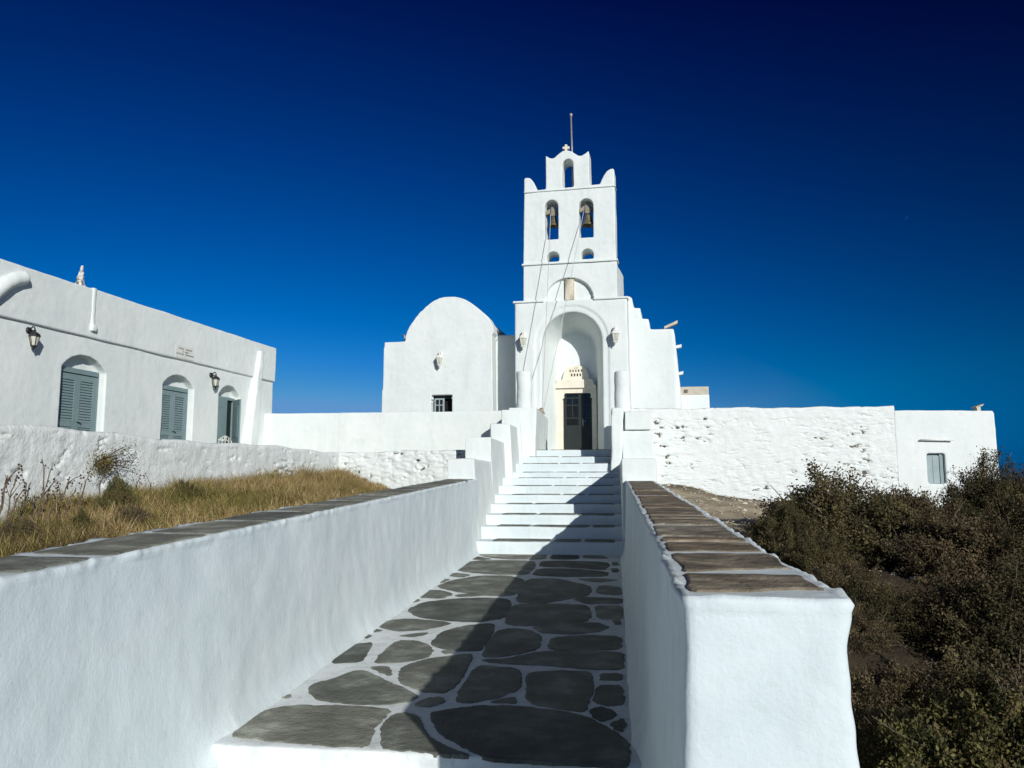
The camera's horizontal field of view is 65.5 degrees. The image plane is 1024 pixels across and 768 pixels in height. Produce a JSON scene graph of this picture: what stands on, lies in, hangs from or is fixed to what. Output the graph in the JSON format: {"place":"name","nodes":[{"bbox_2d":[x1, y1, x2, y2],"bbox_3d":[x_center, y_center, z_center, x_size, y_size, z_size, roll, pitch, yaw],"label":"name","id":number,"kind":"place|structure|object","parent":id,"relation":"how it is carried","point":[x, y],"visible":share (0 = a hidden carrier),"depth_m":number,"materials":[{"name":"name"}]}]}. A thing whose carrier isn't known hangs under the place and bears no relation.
{"place":"outdoors","nodes":[
{"label":"outdoors","id":0,"kind":"place"},
{"bbox_2d":[212,554,640,767],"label":"path","id":1,"kind":"structure","parent":0,"point":[500,661],"depth_m":5.55,"materials":[{"name":"grey stone"}]},
{"bbox_2d":[45,484,960,692],"bbox_3d":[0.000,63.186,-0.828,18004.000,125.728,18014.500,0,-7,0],"label":"ground","id":2,"kind":"structure","parent":0,"point":[876,663],"depth_m":9.23,"materials":[{"name":"soil"}]},
{"bbox_2d":[0,468,22,508],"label":"dry stalk","id":3,"kind":"object","parent":2,"relation":"on","point":[6,480],"visible":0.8,"depth_m":7.70,"materials":[{"name":"brown plant"}]},
{"bbox_2d":[0,463,22,513],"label":"dry stalk","id":4,"kind":"object","parent":2,"relation":"on","point":[21,466],"visible":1,"depth_m":6.75,"materials":[{"name":"brown plant"}]},
{"bbox_2d":[1,475,25,522],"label":"dry stalk","id":5,"kind":"object","parent":2,"relation":"on","point":[15,480],"visible":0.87,"depth_m":7.50,"materials":[{"name":"brown plant"}]},
{"bbox_2d":[10,493,17,522],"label":"dry stalk","id":6,"kind":"object","parent":2,"relation":"on","point":[14,508],"visible":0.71,"depth_m":6.91,"materials":[{"name":"brown plant"}]},
{"bbox_2d":[4,489,24,527],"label":"dry stalk","id":7,"kind":"object","parent":2,"relation":"on","point":[23,490],"visible":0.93,"depth_m":6.83,"materials":[{"name":"brown plant"}]},
{"bbox_2d":[14,500,33,524],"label":"dry stalk","id":8,"kind":"object","parent":2,"relation":"on","point":[21,509],"visible":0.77,"depth_m":7.32,"materials":[{"name":"brown plant"}]},
{"bbox_2d":[0,513,48,545],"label":"weed","id":9,"kind":"object","parent":2,"relation":"on","point":[13,528],"visible":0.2,"depth_m":6.08,"materials":[{"name":"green plant"}]},
{"bbox_2d":[19,482,30,524],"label":"dry stalk","id":10,"kind":"object","parent":2,"relation":"on","point":[25,498],"visible":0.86,"depth_m":7.17,"materials":[{"name":"brown plant"}]},
{"bbox_2d":[30,496,40,516],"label":"dry stalk","id":11,"kind":"object","parent":2,"relation":"on","point":[33,505],"visible":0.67,"depth_m":7.40,"materials":[{"name":"brown plant"}]},
{"bbox_2d":[31,464,54,519],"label":"dry stalk","id":12,"kind":"object","parent":2,"relation":"on","point":[49,490],"visible":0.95,"depth_m":7.10,"materials":[{"name":"brown plant"}]},
{"bbox_2d":[39,478,59,516],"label":"dry stalk","id":13,"kind":"object","parent":2,"relation":"on","point":[47,498],"visible":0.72,"depth_m":7.62,"materials":[{"name":"brown plant"}]},
{"bbox_2d":[40,459,60,522],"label":"dry stalk","id":14,"kind":"object","parent":2,"relation":"on","point":[53,494],"visible":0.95,"depth_m":7.33,"materials":[{"name":"brown plant"}]},
{"bbox_2d":[47,493,66,519],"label":"dry stalk","id":15,"kind":"object","parent":2,"relation":"on","point":[56,502],"visible":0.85,"depth_m":7.21,"materials":[{"name":"brown plant"}]},
{"bbox_2d":[56,474,84,518],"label":"dry stalk","id":16,"kind":"object","parent":2,"relation":"on","point":[69,482],"visible":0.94,"depth_m":8.03,"materials":[{"name":"brown plant"}]},
{"bbox_2d":[62,487,80,516],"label":"dry stalk","id":17,"kind":"object","parent":2,"relation":"on","point":[70,499],"visible":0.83,"depth_m":7.53,"materials":[{"name":"brown plant"}]},
{"bbox_2d":[53,504,108,534],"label":"weed","id":18,"kind":"object","parent":2,"relation":"on","point":[81,512],"visible":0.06,"depth_m":6.49,"materials":[{"name":"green plant"}]},
{"bbox_2d":[77,471,92,510],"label":"dry stalk","id":19,"kind":"object","parent":2,"relation":"on","point":[83,489],"visible":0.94,"depth_m":8.35,"materials":[{"name":"brown plant"}]},
{"bbox_2d":[97,460,104,500],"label":"dry stalk","id":20,"kind":"object","parent":2,"relation":"on","point":[101,476],"visible":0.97,"depth_m":8.87,"materials":[{"name":"brown plant"}]},
{"bbox_2d":[87,473,141,515],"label":"weed","id":21,"kind":"object","parent":2,"relation":"on","point":[118,492],"visible":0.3,"depth_m":8.15,"materials":[{"name":"green plant"}]},
{"bbox_2d":[103,501,157,530],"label":"weed","id":22,"kind":"object","parent":2,"relation":"on","point":[136,512],"visible":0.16,"depth_m":7.30,"materials":[{"name":"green plant"}]},
{"bbox_2d":[0,259,275,444],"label":"monastery building","id":23,"kind":"structure","parent":2,"relation":"on","point":[95,360],"depth_m":15.98,"materials":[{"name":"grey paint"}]},
{"bbox_2d":[26,326,40,349],"bbox_3d":[-8.275,-0.799,13.765,0.219,0.422,0.194,-1,-7,12],"label":"wall lantern","id":24,"kind":"object","parent":23,"relation":"attached to","point":[34,337],"depth_m":13.73,"materials":[{"name":"white glass"}]},
{"bbox_2d":[75,266,85,286],"bbox_3d":[-8.307,-2.031,15.350,0.159,0.525,0.220,-1,-7,12],"label":"roof stone","id":25,"kind":"object","parent":23,"relation":"on","point":[80,279],"visible":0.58,"depth_m":15.31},
{"bbox_2d":[175,344,193,360],"bbox_3d":[-7.435,-0.711,18.076,0.044,0.290,0.679,-1,-7,12],"label":"wall plaque","id":26,"kind":"object","parent":23,"relation":"attached to","point":[185,352],"depth_m":18.05,"materials":[{"name":"stone"}]},
{"bbox_2d":[209,372,219,388],"bbox_3d":[-7.136,-0.086,19.123,0.219,0.422,0.194,-1,-7,12],"label":"wall lantern","id":27,"kind":"object","parent":23,"relation":"attached to","point":[215,380],"depth_m":19.09,"materials":[{"name":"white glass"}]},
{"bbox_2d":[166,478,202,503],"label":"weed","id":28,"kind":"object","parent":2,"relation":"on","point":[185,484],"visible":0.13,"depth_m":10.05,"materials":[{"name":"green plant"}]},
{"bbox_2d":[0,462,389,557],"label":"grass","id":29,"kind":"structure","parent":2,"relation":"on","point":[237,496],"depth_m":8.67,"materials":[{"name":"yellow plant"}]},
{"bbox_2d":[0,425,464,522],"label":"retaining wall","id":30,"kind":"structure","parent":2,"relation":"on","point":[29,448],"depth_m":10.90,"materials":[{"name":"white stone"}]},
{"bbox_2d":[83,436,138,477],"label":"wall plant","id":31,"kind":"object","parent":30,"relation":"attached to","point":[98,463],"depth_m":9.79,"materials":[{"name":"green plant"}]},
{"bbox_2d":[218,436,231,442],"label":"iron gate","id":32,"kind":"structure","parent":30,"relation":"on","point":[222,439],"depth_m":18.43,"materials":[{"name":"white metal"}]},
{"bbox_2d":[0,410,521,767],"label":"parapet wall","id":33,"kind":"structure","parent":2,"relation":"on","point":[187,645],"depth_m":4.55,"materials":[{"name":"white paint"}]},
{"bbox_2d":[263,411,501,452],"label":"courtyard wall","id":34,"kind":"structure","parent":2,"relation":"on","point":[372,432],"depth_m":20.85,"materials":[{"name":"paint"}]},
{"bbox_2d":[382,297,515,411],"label":"chapel","id":35,"kind":"structure","parent":2,"relation":"on","point":[475,345],"depth_m":24.06,"materials":[{"name":"white paint"}]},
{"bbox_2d":[434,398,444,411],"bbox_3d":[-2.184,0.690,24.011,0.310,0.515,0.035,-1,-7,12],"label":"window frame","id":36,"kind":"structure","parent":35,"relation":"in","point":[439,403],"depth_m":24.01,"materials":[{"name":"white paint"}]},
{"bbox_2d":[436,351,443,367],"bbox_3d":[-2.172,-0.744,23.885,0.243,0.527,0.274,-1,-7,12],"label":"wall lantern","id":37,"kind":"object","parent":35,"relation":"attached to","point":[439,357],"depth_m":23.80,"materials":[{"name":"white paint"}]},
{"bbox_2d":[509,371,547,456],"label":"gate pier","id":38,"kind":"structure","parent":2,"relation":"on","point":[534,429],"depth_m":19.24,"materials":[{"name":"white paint"}]},
{"bbox_3d":[0.696,0.703,20.664,0.326,0.180,0.054,-1,-7,12],"label":"rope hook","id":39,"kind":"object","parent":38,"relation":"attached to","visible":0},
{"bbox_2d":[542,214,550,407],"bbox_3d":[0.955,-2.166,21.979,0.015,5.912,2.006,-1,-7,10],"label":"bell rope","id":40,"kind":"object","parent":39,"relation":"attached to","point":[546,313],"visible":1,"depth_m":21.89,"materials":[{"name":"grey fabric"}]},
{"bbox_2d":[543,211,583,408],"bbox_3d":[1.446,-2.177,21.887,0.016,5.913,2.171,-5,-8,36],"label":"bell rope","id":41,"kind":"object","parent":39,"relation":"attached to","point":[564,310],"visible":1,"depth_m":21.85,"materials":[{"name":"white fabric"}]},
{"bbox_2d":[477,449,624,555],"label":"staircase","id":42,"kind":"structure","parent":2,"relation":"on","point":[558,502],"depth_m":14.93,"materials":[{"name":"white paint"}]},
{"bbox_2d":[513,113,682,449],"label":"church","id":43,"kind":"structure","parent":2,"relation":"on","point":[590,359],"depth_m":23.10,"materials":[{"name":"paint"}]},
{"bbox_2d":[518,330,526,348],"bbox_3d":[0.315,-1.268,22.833,0.261,0.566,0.294,-1,-7,12],"label":"wall lantern","id":44,"kind":"object","parent":43,"relation":"attached to","point":[522,338],"depth_m":22.75,"materials":[{"name":"white glass"}]},
{"bbox_2d":[546,205,557,227],"bbox_3d":[1.217,-4.947,23.654,0.483,0.670,0.327,-1,-7,12],"label":"church bell","id":45,"kind":"object","parent":43,"relation":"hanging from","point":[553,211],"visible":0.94,"depth_m":23.57,"materials":[{"name":"brown metal"}]},
{"bbox_2d":[564,393,581,449],"bbox_3d":[1.799,1.191,23.591,0.521,1.824,0.054,-1,-7,12],"label":"door leaf","id":46,"kind":"structure","parent":43,"relation":"in","point":[572,402],"depth_m":23.58,"materials":[{"name":"grey paint"}]},
{"bbox_2d":[579,202,592,227],"bbox_3d":[2.210,-4.969,23.446,0.506,0.764,0.385,-1,-7,12],"label":"church bell","id":47,"kind":"object","parent":43,"relation":"hanging from","point":[587,208],"visible":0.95,"depth_m":23.37,"materials":[{"name":"brown metal"}]},
{"bbox_2d":[581,393,591,449],"bbox_3d":[2.208,1.177,23.477,0.311,1.824,0.110,-1,-7,12],"label":"door leaf","id":48,"kind":"structure","parent":43,"relation":"in","point":[586,400],"depth_m":23.50,"materials":[{"name":"black paint"}]},
{"bbox_2d":[610,326,619,344],"bbox_3d":[2.888,-1.367,22.299,0.261,0.566,0.294,-1,-7,12],"label":"wall lantern","id":49,"kind":"object","parent":43,"relation":"attached to","point":[614,333],"depth_m":22.21,"materials":[{"name":"white glass"}]},
{"bbox_2d":[611,370,630,471],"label":"gate pier","id":50,"kind":"structure","parent":2,"relation":"on","point":[622,401],"depth_m":17.87,"materials":[{"name":"white paint"}]},
{"bbox_2d":[680,386,709,408],"bbox_3d":[5.858,1.972,27.335,1.785,3.458,3.029,-1,-7,12],"label":"annex","id":51,"kind":"object","parent":2,"relation":"on","point":[694,397],"visible":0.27,"depth_m":25.97,"materials":[{"name":"paint"}]},
{"bbox_2d":[620,411,859,767],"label":"parapet wall","id":52,"kind":"structure","parent":2,"relation":"on","point":[736,647],"depth_m":2.24,"materials":[{"name":"paint"}]},
{"bbox_2d":[623,406,898,502],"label":"stone wall","id":53,"kind":"structure","parent":2,"relation":"on","point":[744,452],"depth_m":19.16,"materials":[{"name":"white stone"}]},
{"bbox_2d":[744,492,830,559],"bbox_3d":[3.559,1.906,10.251,1.167,1.045,1.171,-1,-7,11],"label":"shrub","id":54,"kind":"object","parent":2,"relation":"on","point":[776,537],"visible":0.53,"depth_m":10.05,"materials":[{"name":"green plant"}]},
{"bbox_2d":[659,483,915,579],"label":"gravel","id":55,"kind":"structure","parent":2,"relation":"on","point":[746,520],"depth_m":14.19,"materials":[{"name":"brown gravel"}]},
{"bbox_2d":[779,528,856,573],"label":"shrub","id":56,"kind":"object","parent":2,"relation":"on","point":[803,555],"visible":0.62,"depth_m":9.10,"materials":[{"name":"green plant"}]},
{"bbox_2d":[744,457,931,569],"bbox_3d":[4.394,1.834,10.851,2.761,1.659,2.771,-3,-8,25],"label":"shrub","id":57,"kind":"object","parent":2,"relation":"on","point":[853,520],"visible":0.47,"depth_m":10.27,"materials":[{"name":"green plant"}]},
{"bbox_2d":[808,555,891,598],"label":"shrub","id":58,"kind":"object","parent":2,"relation":"on","point":[833,576],"visible":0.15,"depth_m":8.31,"materials":[{"name":"green plant"}]},
{"bbox_2d":[851,680,905,749],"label":"shrub","id":59,"kind":"object","parent":2,"relation":"on","point":[860,710],"visible":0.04,"depth_m":5.67,"materials":[{"name":"green plant"}]},
{"bbox_2d":[847,601,913,655],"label":"shrub","id":60,"kind":"object","parent":2,"relation":"on","point":[863,628],"visible":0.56,"depth_m":6.75,"materials":[{"name":"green plant"}]},
{"bbox_2d":[842,566,941,649],"bbox_3d":[3.350,2.063,7.424,1.251,0.726,1.315,3,-7,-21],"label":"shrub","id":61,"kind":"object","parent":2,"relation":"on","point":[869,596],"visible":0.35,"depth_m":7.18,"materials":[{"name":"green plant"}]},
{"bbox_2d":[854,702,932,766],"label":"shrub","id":62,"kind":"object","parent":2,"relation":"on","point":[872,721],"visible":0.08,"depth_m":5.37,"materials":[{"name":"green plant"}]},
{"bbox_2d":[856,700,944,767],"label":"shrub","id":63,"kind":"object","parent":2,"relation":"on","point":[868,759],"visible":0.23,"depth_m":5.03,"materials":[{"name":"green plant"}]},
{"bbox_2d":[850,658,959,719],"bbox_3d":[2.919,2.368,5.848,1.297,0.735,1.207,-2,-7,16],"label":"shrub","id":64,"kind":"object","parent":2,"relation":"on","point":[891,688],"visible":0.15,"depth_m":5.75,"materials":[{"name":"green plant"}]},
{"bbox_2d":[857,478,968,530],"bbox_3d":[5.507,1.975,11.074,2.162,1.337,2.011,1,-7,-7],"label":"shrub","id":65,"kind":"object","parent":2,"relation":"on","point":[922,500],"visible":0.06,"depth_m":10.89,"materials":[{"name":"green plant"}]},
{"bbox_2d":[899,752,939,767],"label":"shrub","id":66,"kind":"object","parent":2,"relation":"on","point":[907,765],"visible":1,"depth_m":4.04,"materials":[{"name":"green plant"}]},
{"bbox_2d":[895,404,998,506],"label":"outbuilding","id":67,"kind":"structure","parent":2,"relation":"on","point":[933,447],"depth_m":19.20,"materials":[{"name":"white paint"}]},
{"bbox_2d":[874,506,1019,590],"bbox_3d":[5.362,1.982,9.671,2.054,1.003,1.910,5,-9,-37],"label":"shrub","id":68,"kind":"object","parent":2,"relation":"on","point":[944,540],"visible":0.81,"depth_m":9.31,"materials":[{"name":"green plant"}]},
{"bbox_2d":[872,675,1023,767],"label":"shrub","id":69,"kind":"object","parent":2,"relation":"on","point":[971,740],"visible":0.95,"depth_m":4.62,"materials":[{"name":"green plant"}]},
{"bbox_2d":[887,561,1011,664],"bbox_3d":[4.089,2.137,7.347,1.828,0.952,1.687,-4,-8,31],"label":"shrub","id":70,"kind":"object","parent":2,"relation":"on","point":[932,597],"visible":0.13,"depth_m":7.22,"materials":[{"name":"green plant"}]},
{"bbox_2d":[894,631,1018,715],"bbox_3d":[3.294,2.313,5.673,1.361,0.980,1.366,1,-7,-10],"label":"shrub","id":71,"kind":"object","parent":2,"relation":"on","point":[980,678],"visible":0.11,"depth_m":5.63,"materials":[{"name":"green plant"}]},
{"bbox_2d":[903,547,1023,680],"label":"shrub","id":72,"kind":"object","parent":2,"relation":"on","point":[1008,618],"visible":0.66,"depth_m":6.54,"materials":[{"name":"green plant"}]},
{"bbox_2d":[918,646,1023,767],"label":"shrub","id":73,"kind":"object","parent":2,"relation":"on","point":[1018,676],"visible":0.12,"depth_m":5.09,"materials":[{"name":"green plant"}]},
{"bbox_2d":[938,445,1023,531],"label":"shrub","id":74,"kind":"object","parent":2,"relation":"on","point":[978,494],"visible":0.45,"depth_m":12.29,"materials":[{"name":"green plant"}]},
{"bbox_2d":[948,488,1023,594],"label":"shrub","id":75,"kind":"object","parent":2,"relation":"on","point":[1016,537],"visible":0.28,"depth_m":9.38,"materials":[{"name":"green plant"}]},
{"bbox_2d":[998,464,1023,484],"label":"shrub","id":76,"kind":"object","parent":2,"relation":"on","point":[1017,473],"depth_m":13.29,"materials":[{"name":"green plant"}]},
{"bbox_2d":[0,0,1023,479],"label":"sky","id":77,"kind":"structure","parent":0,"point":[301,179],"materials":[{"name":"blue"}]}
]}

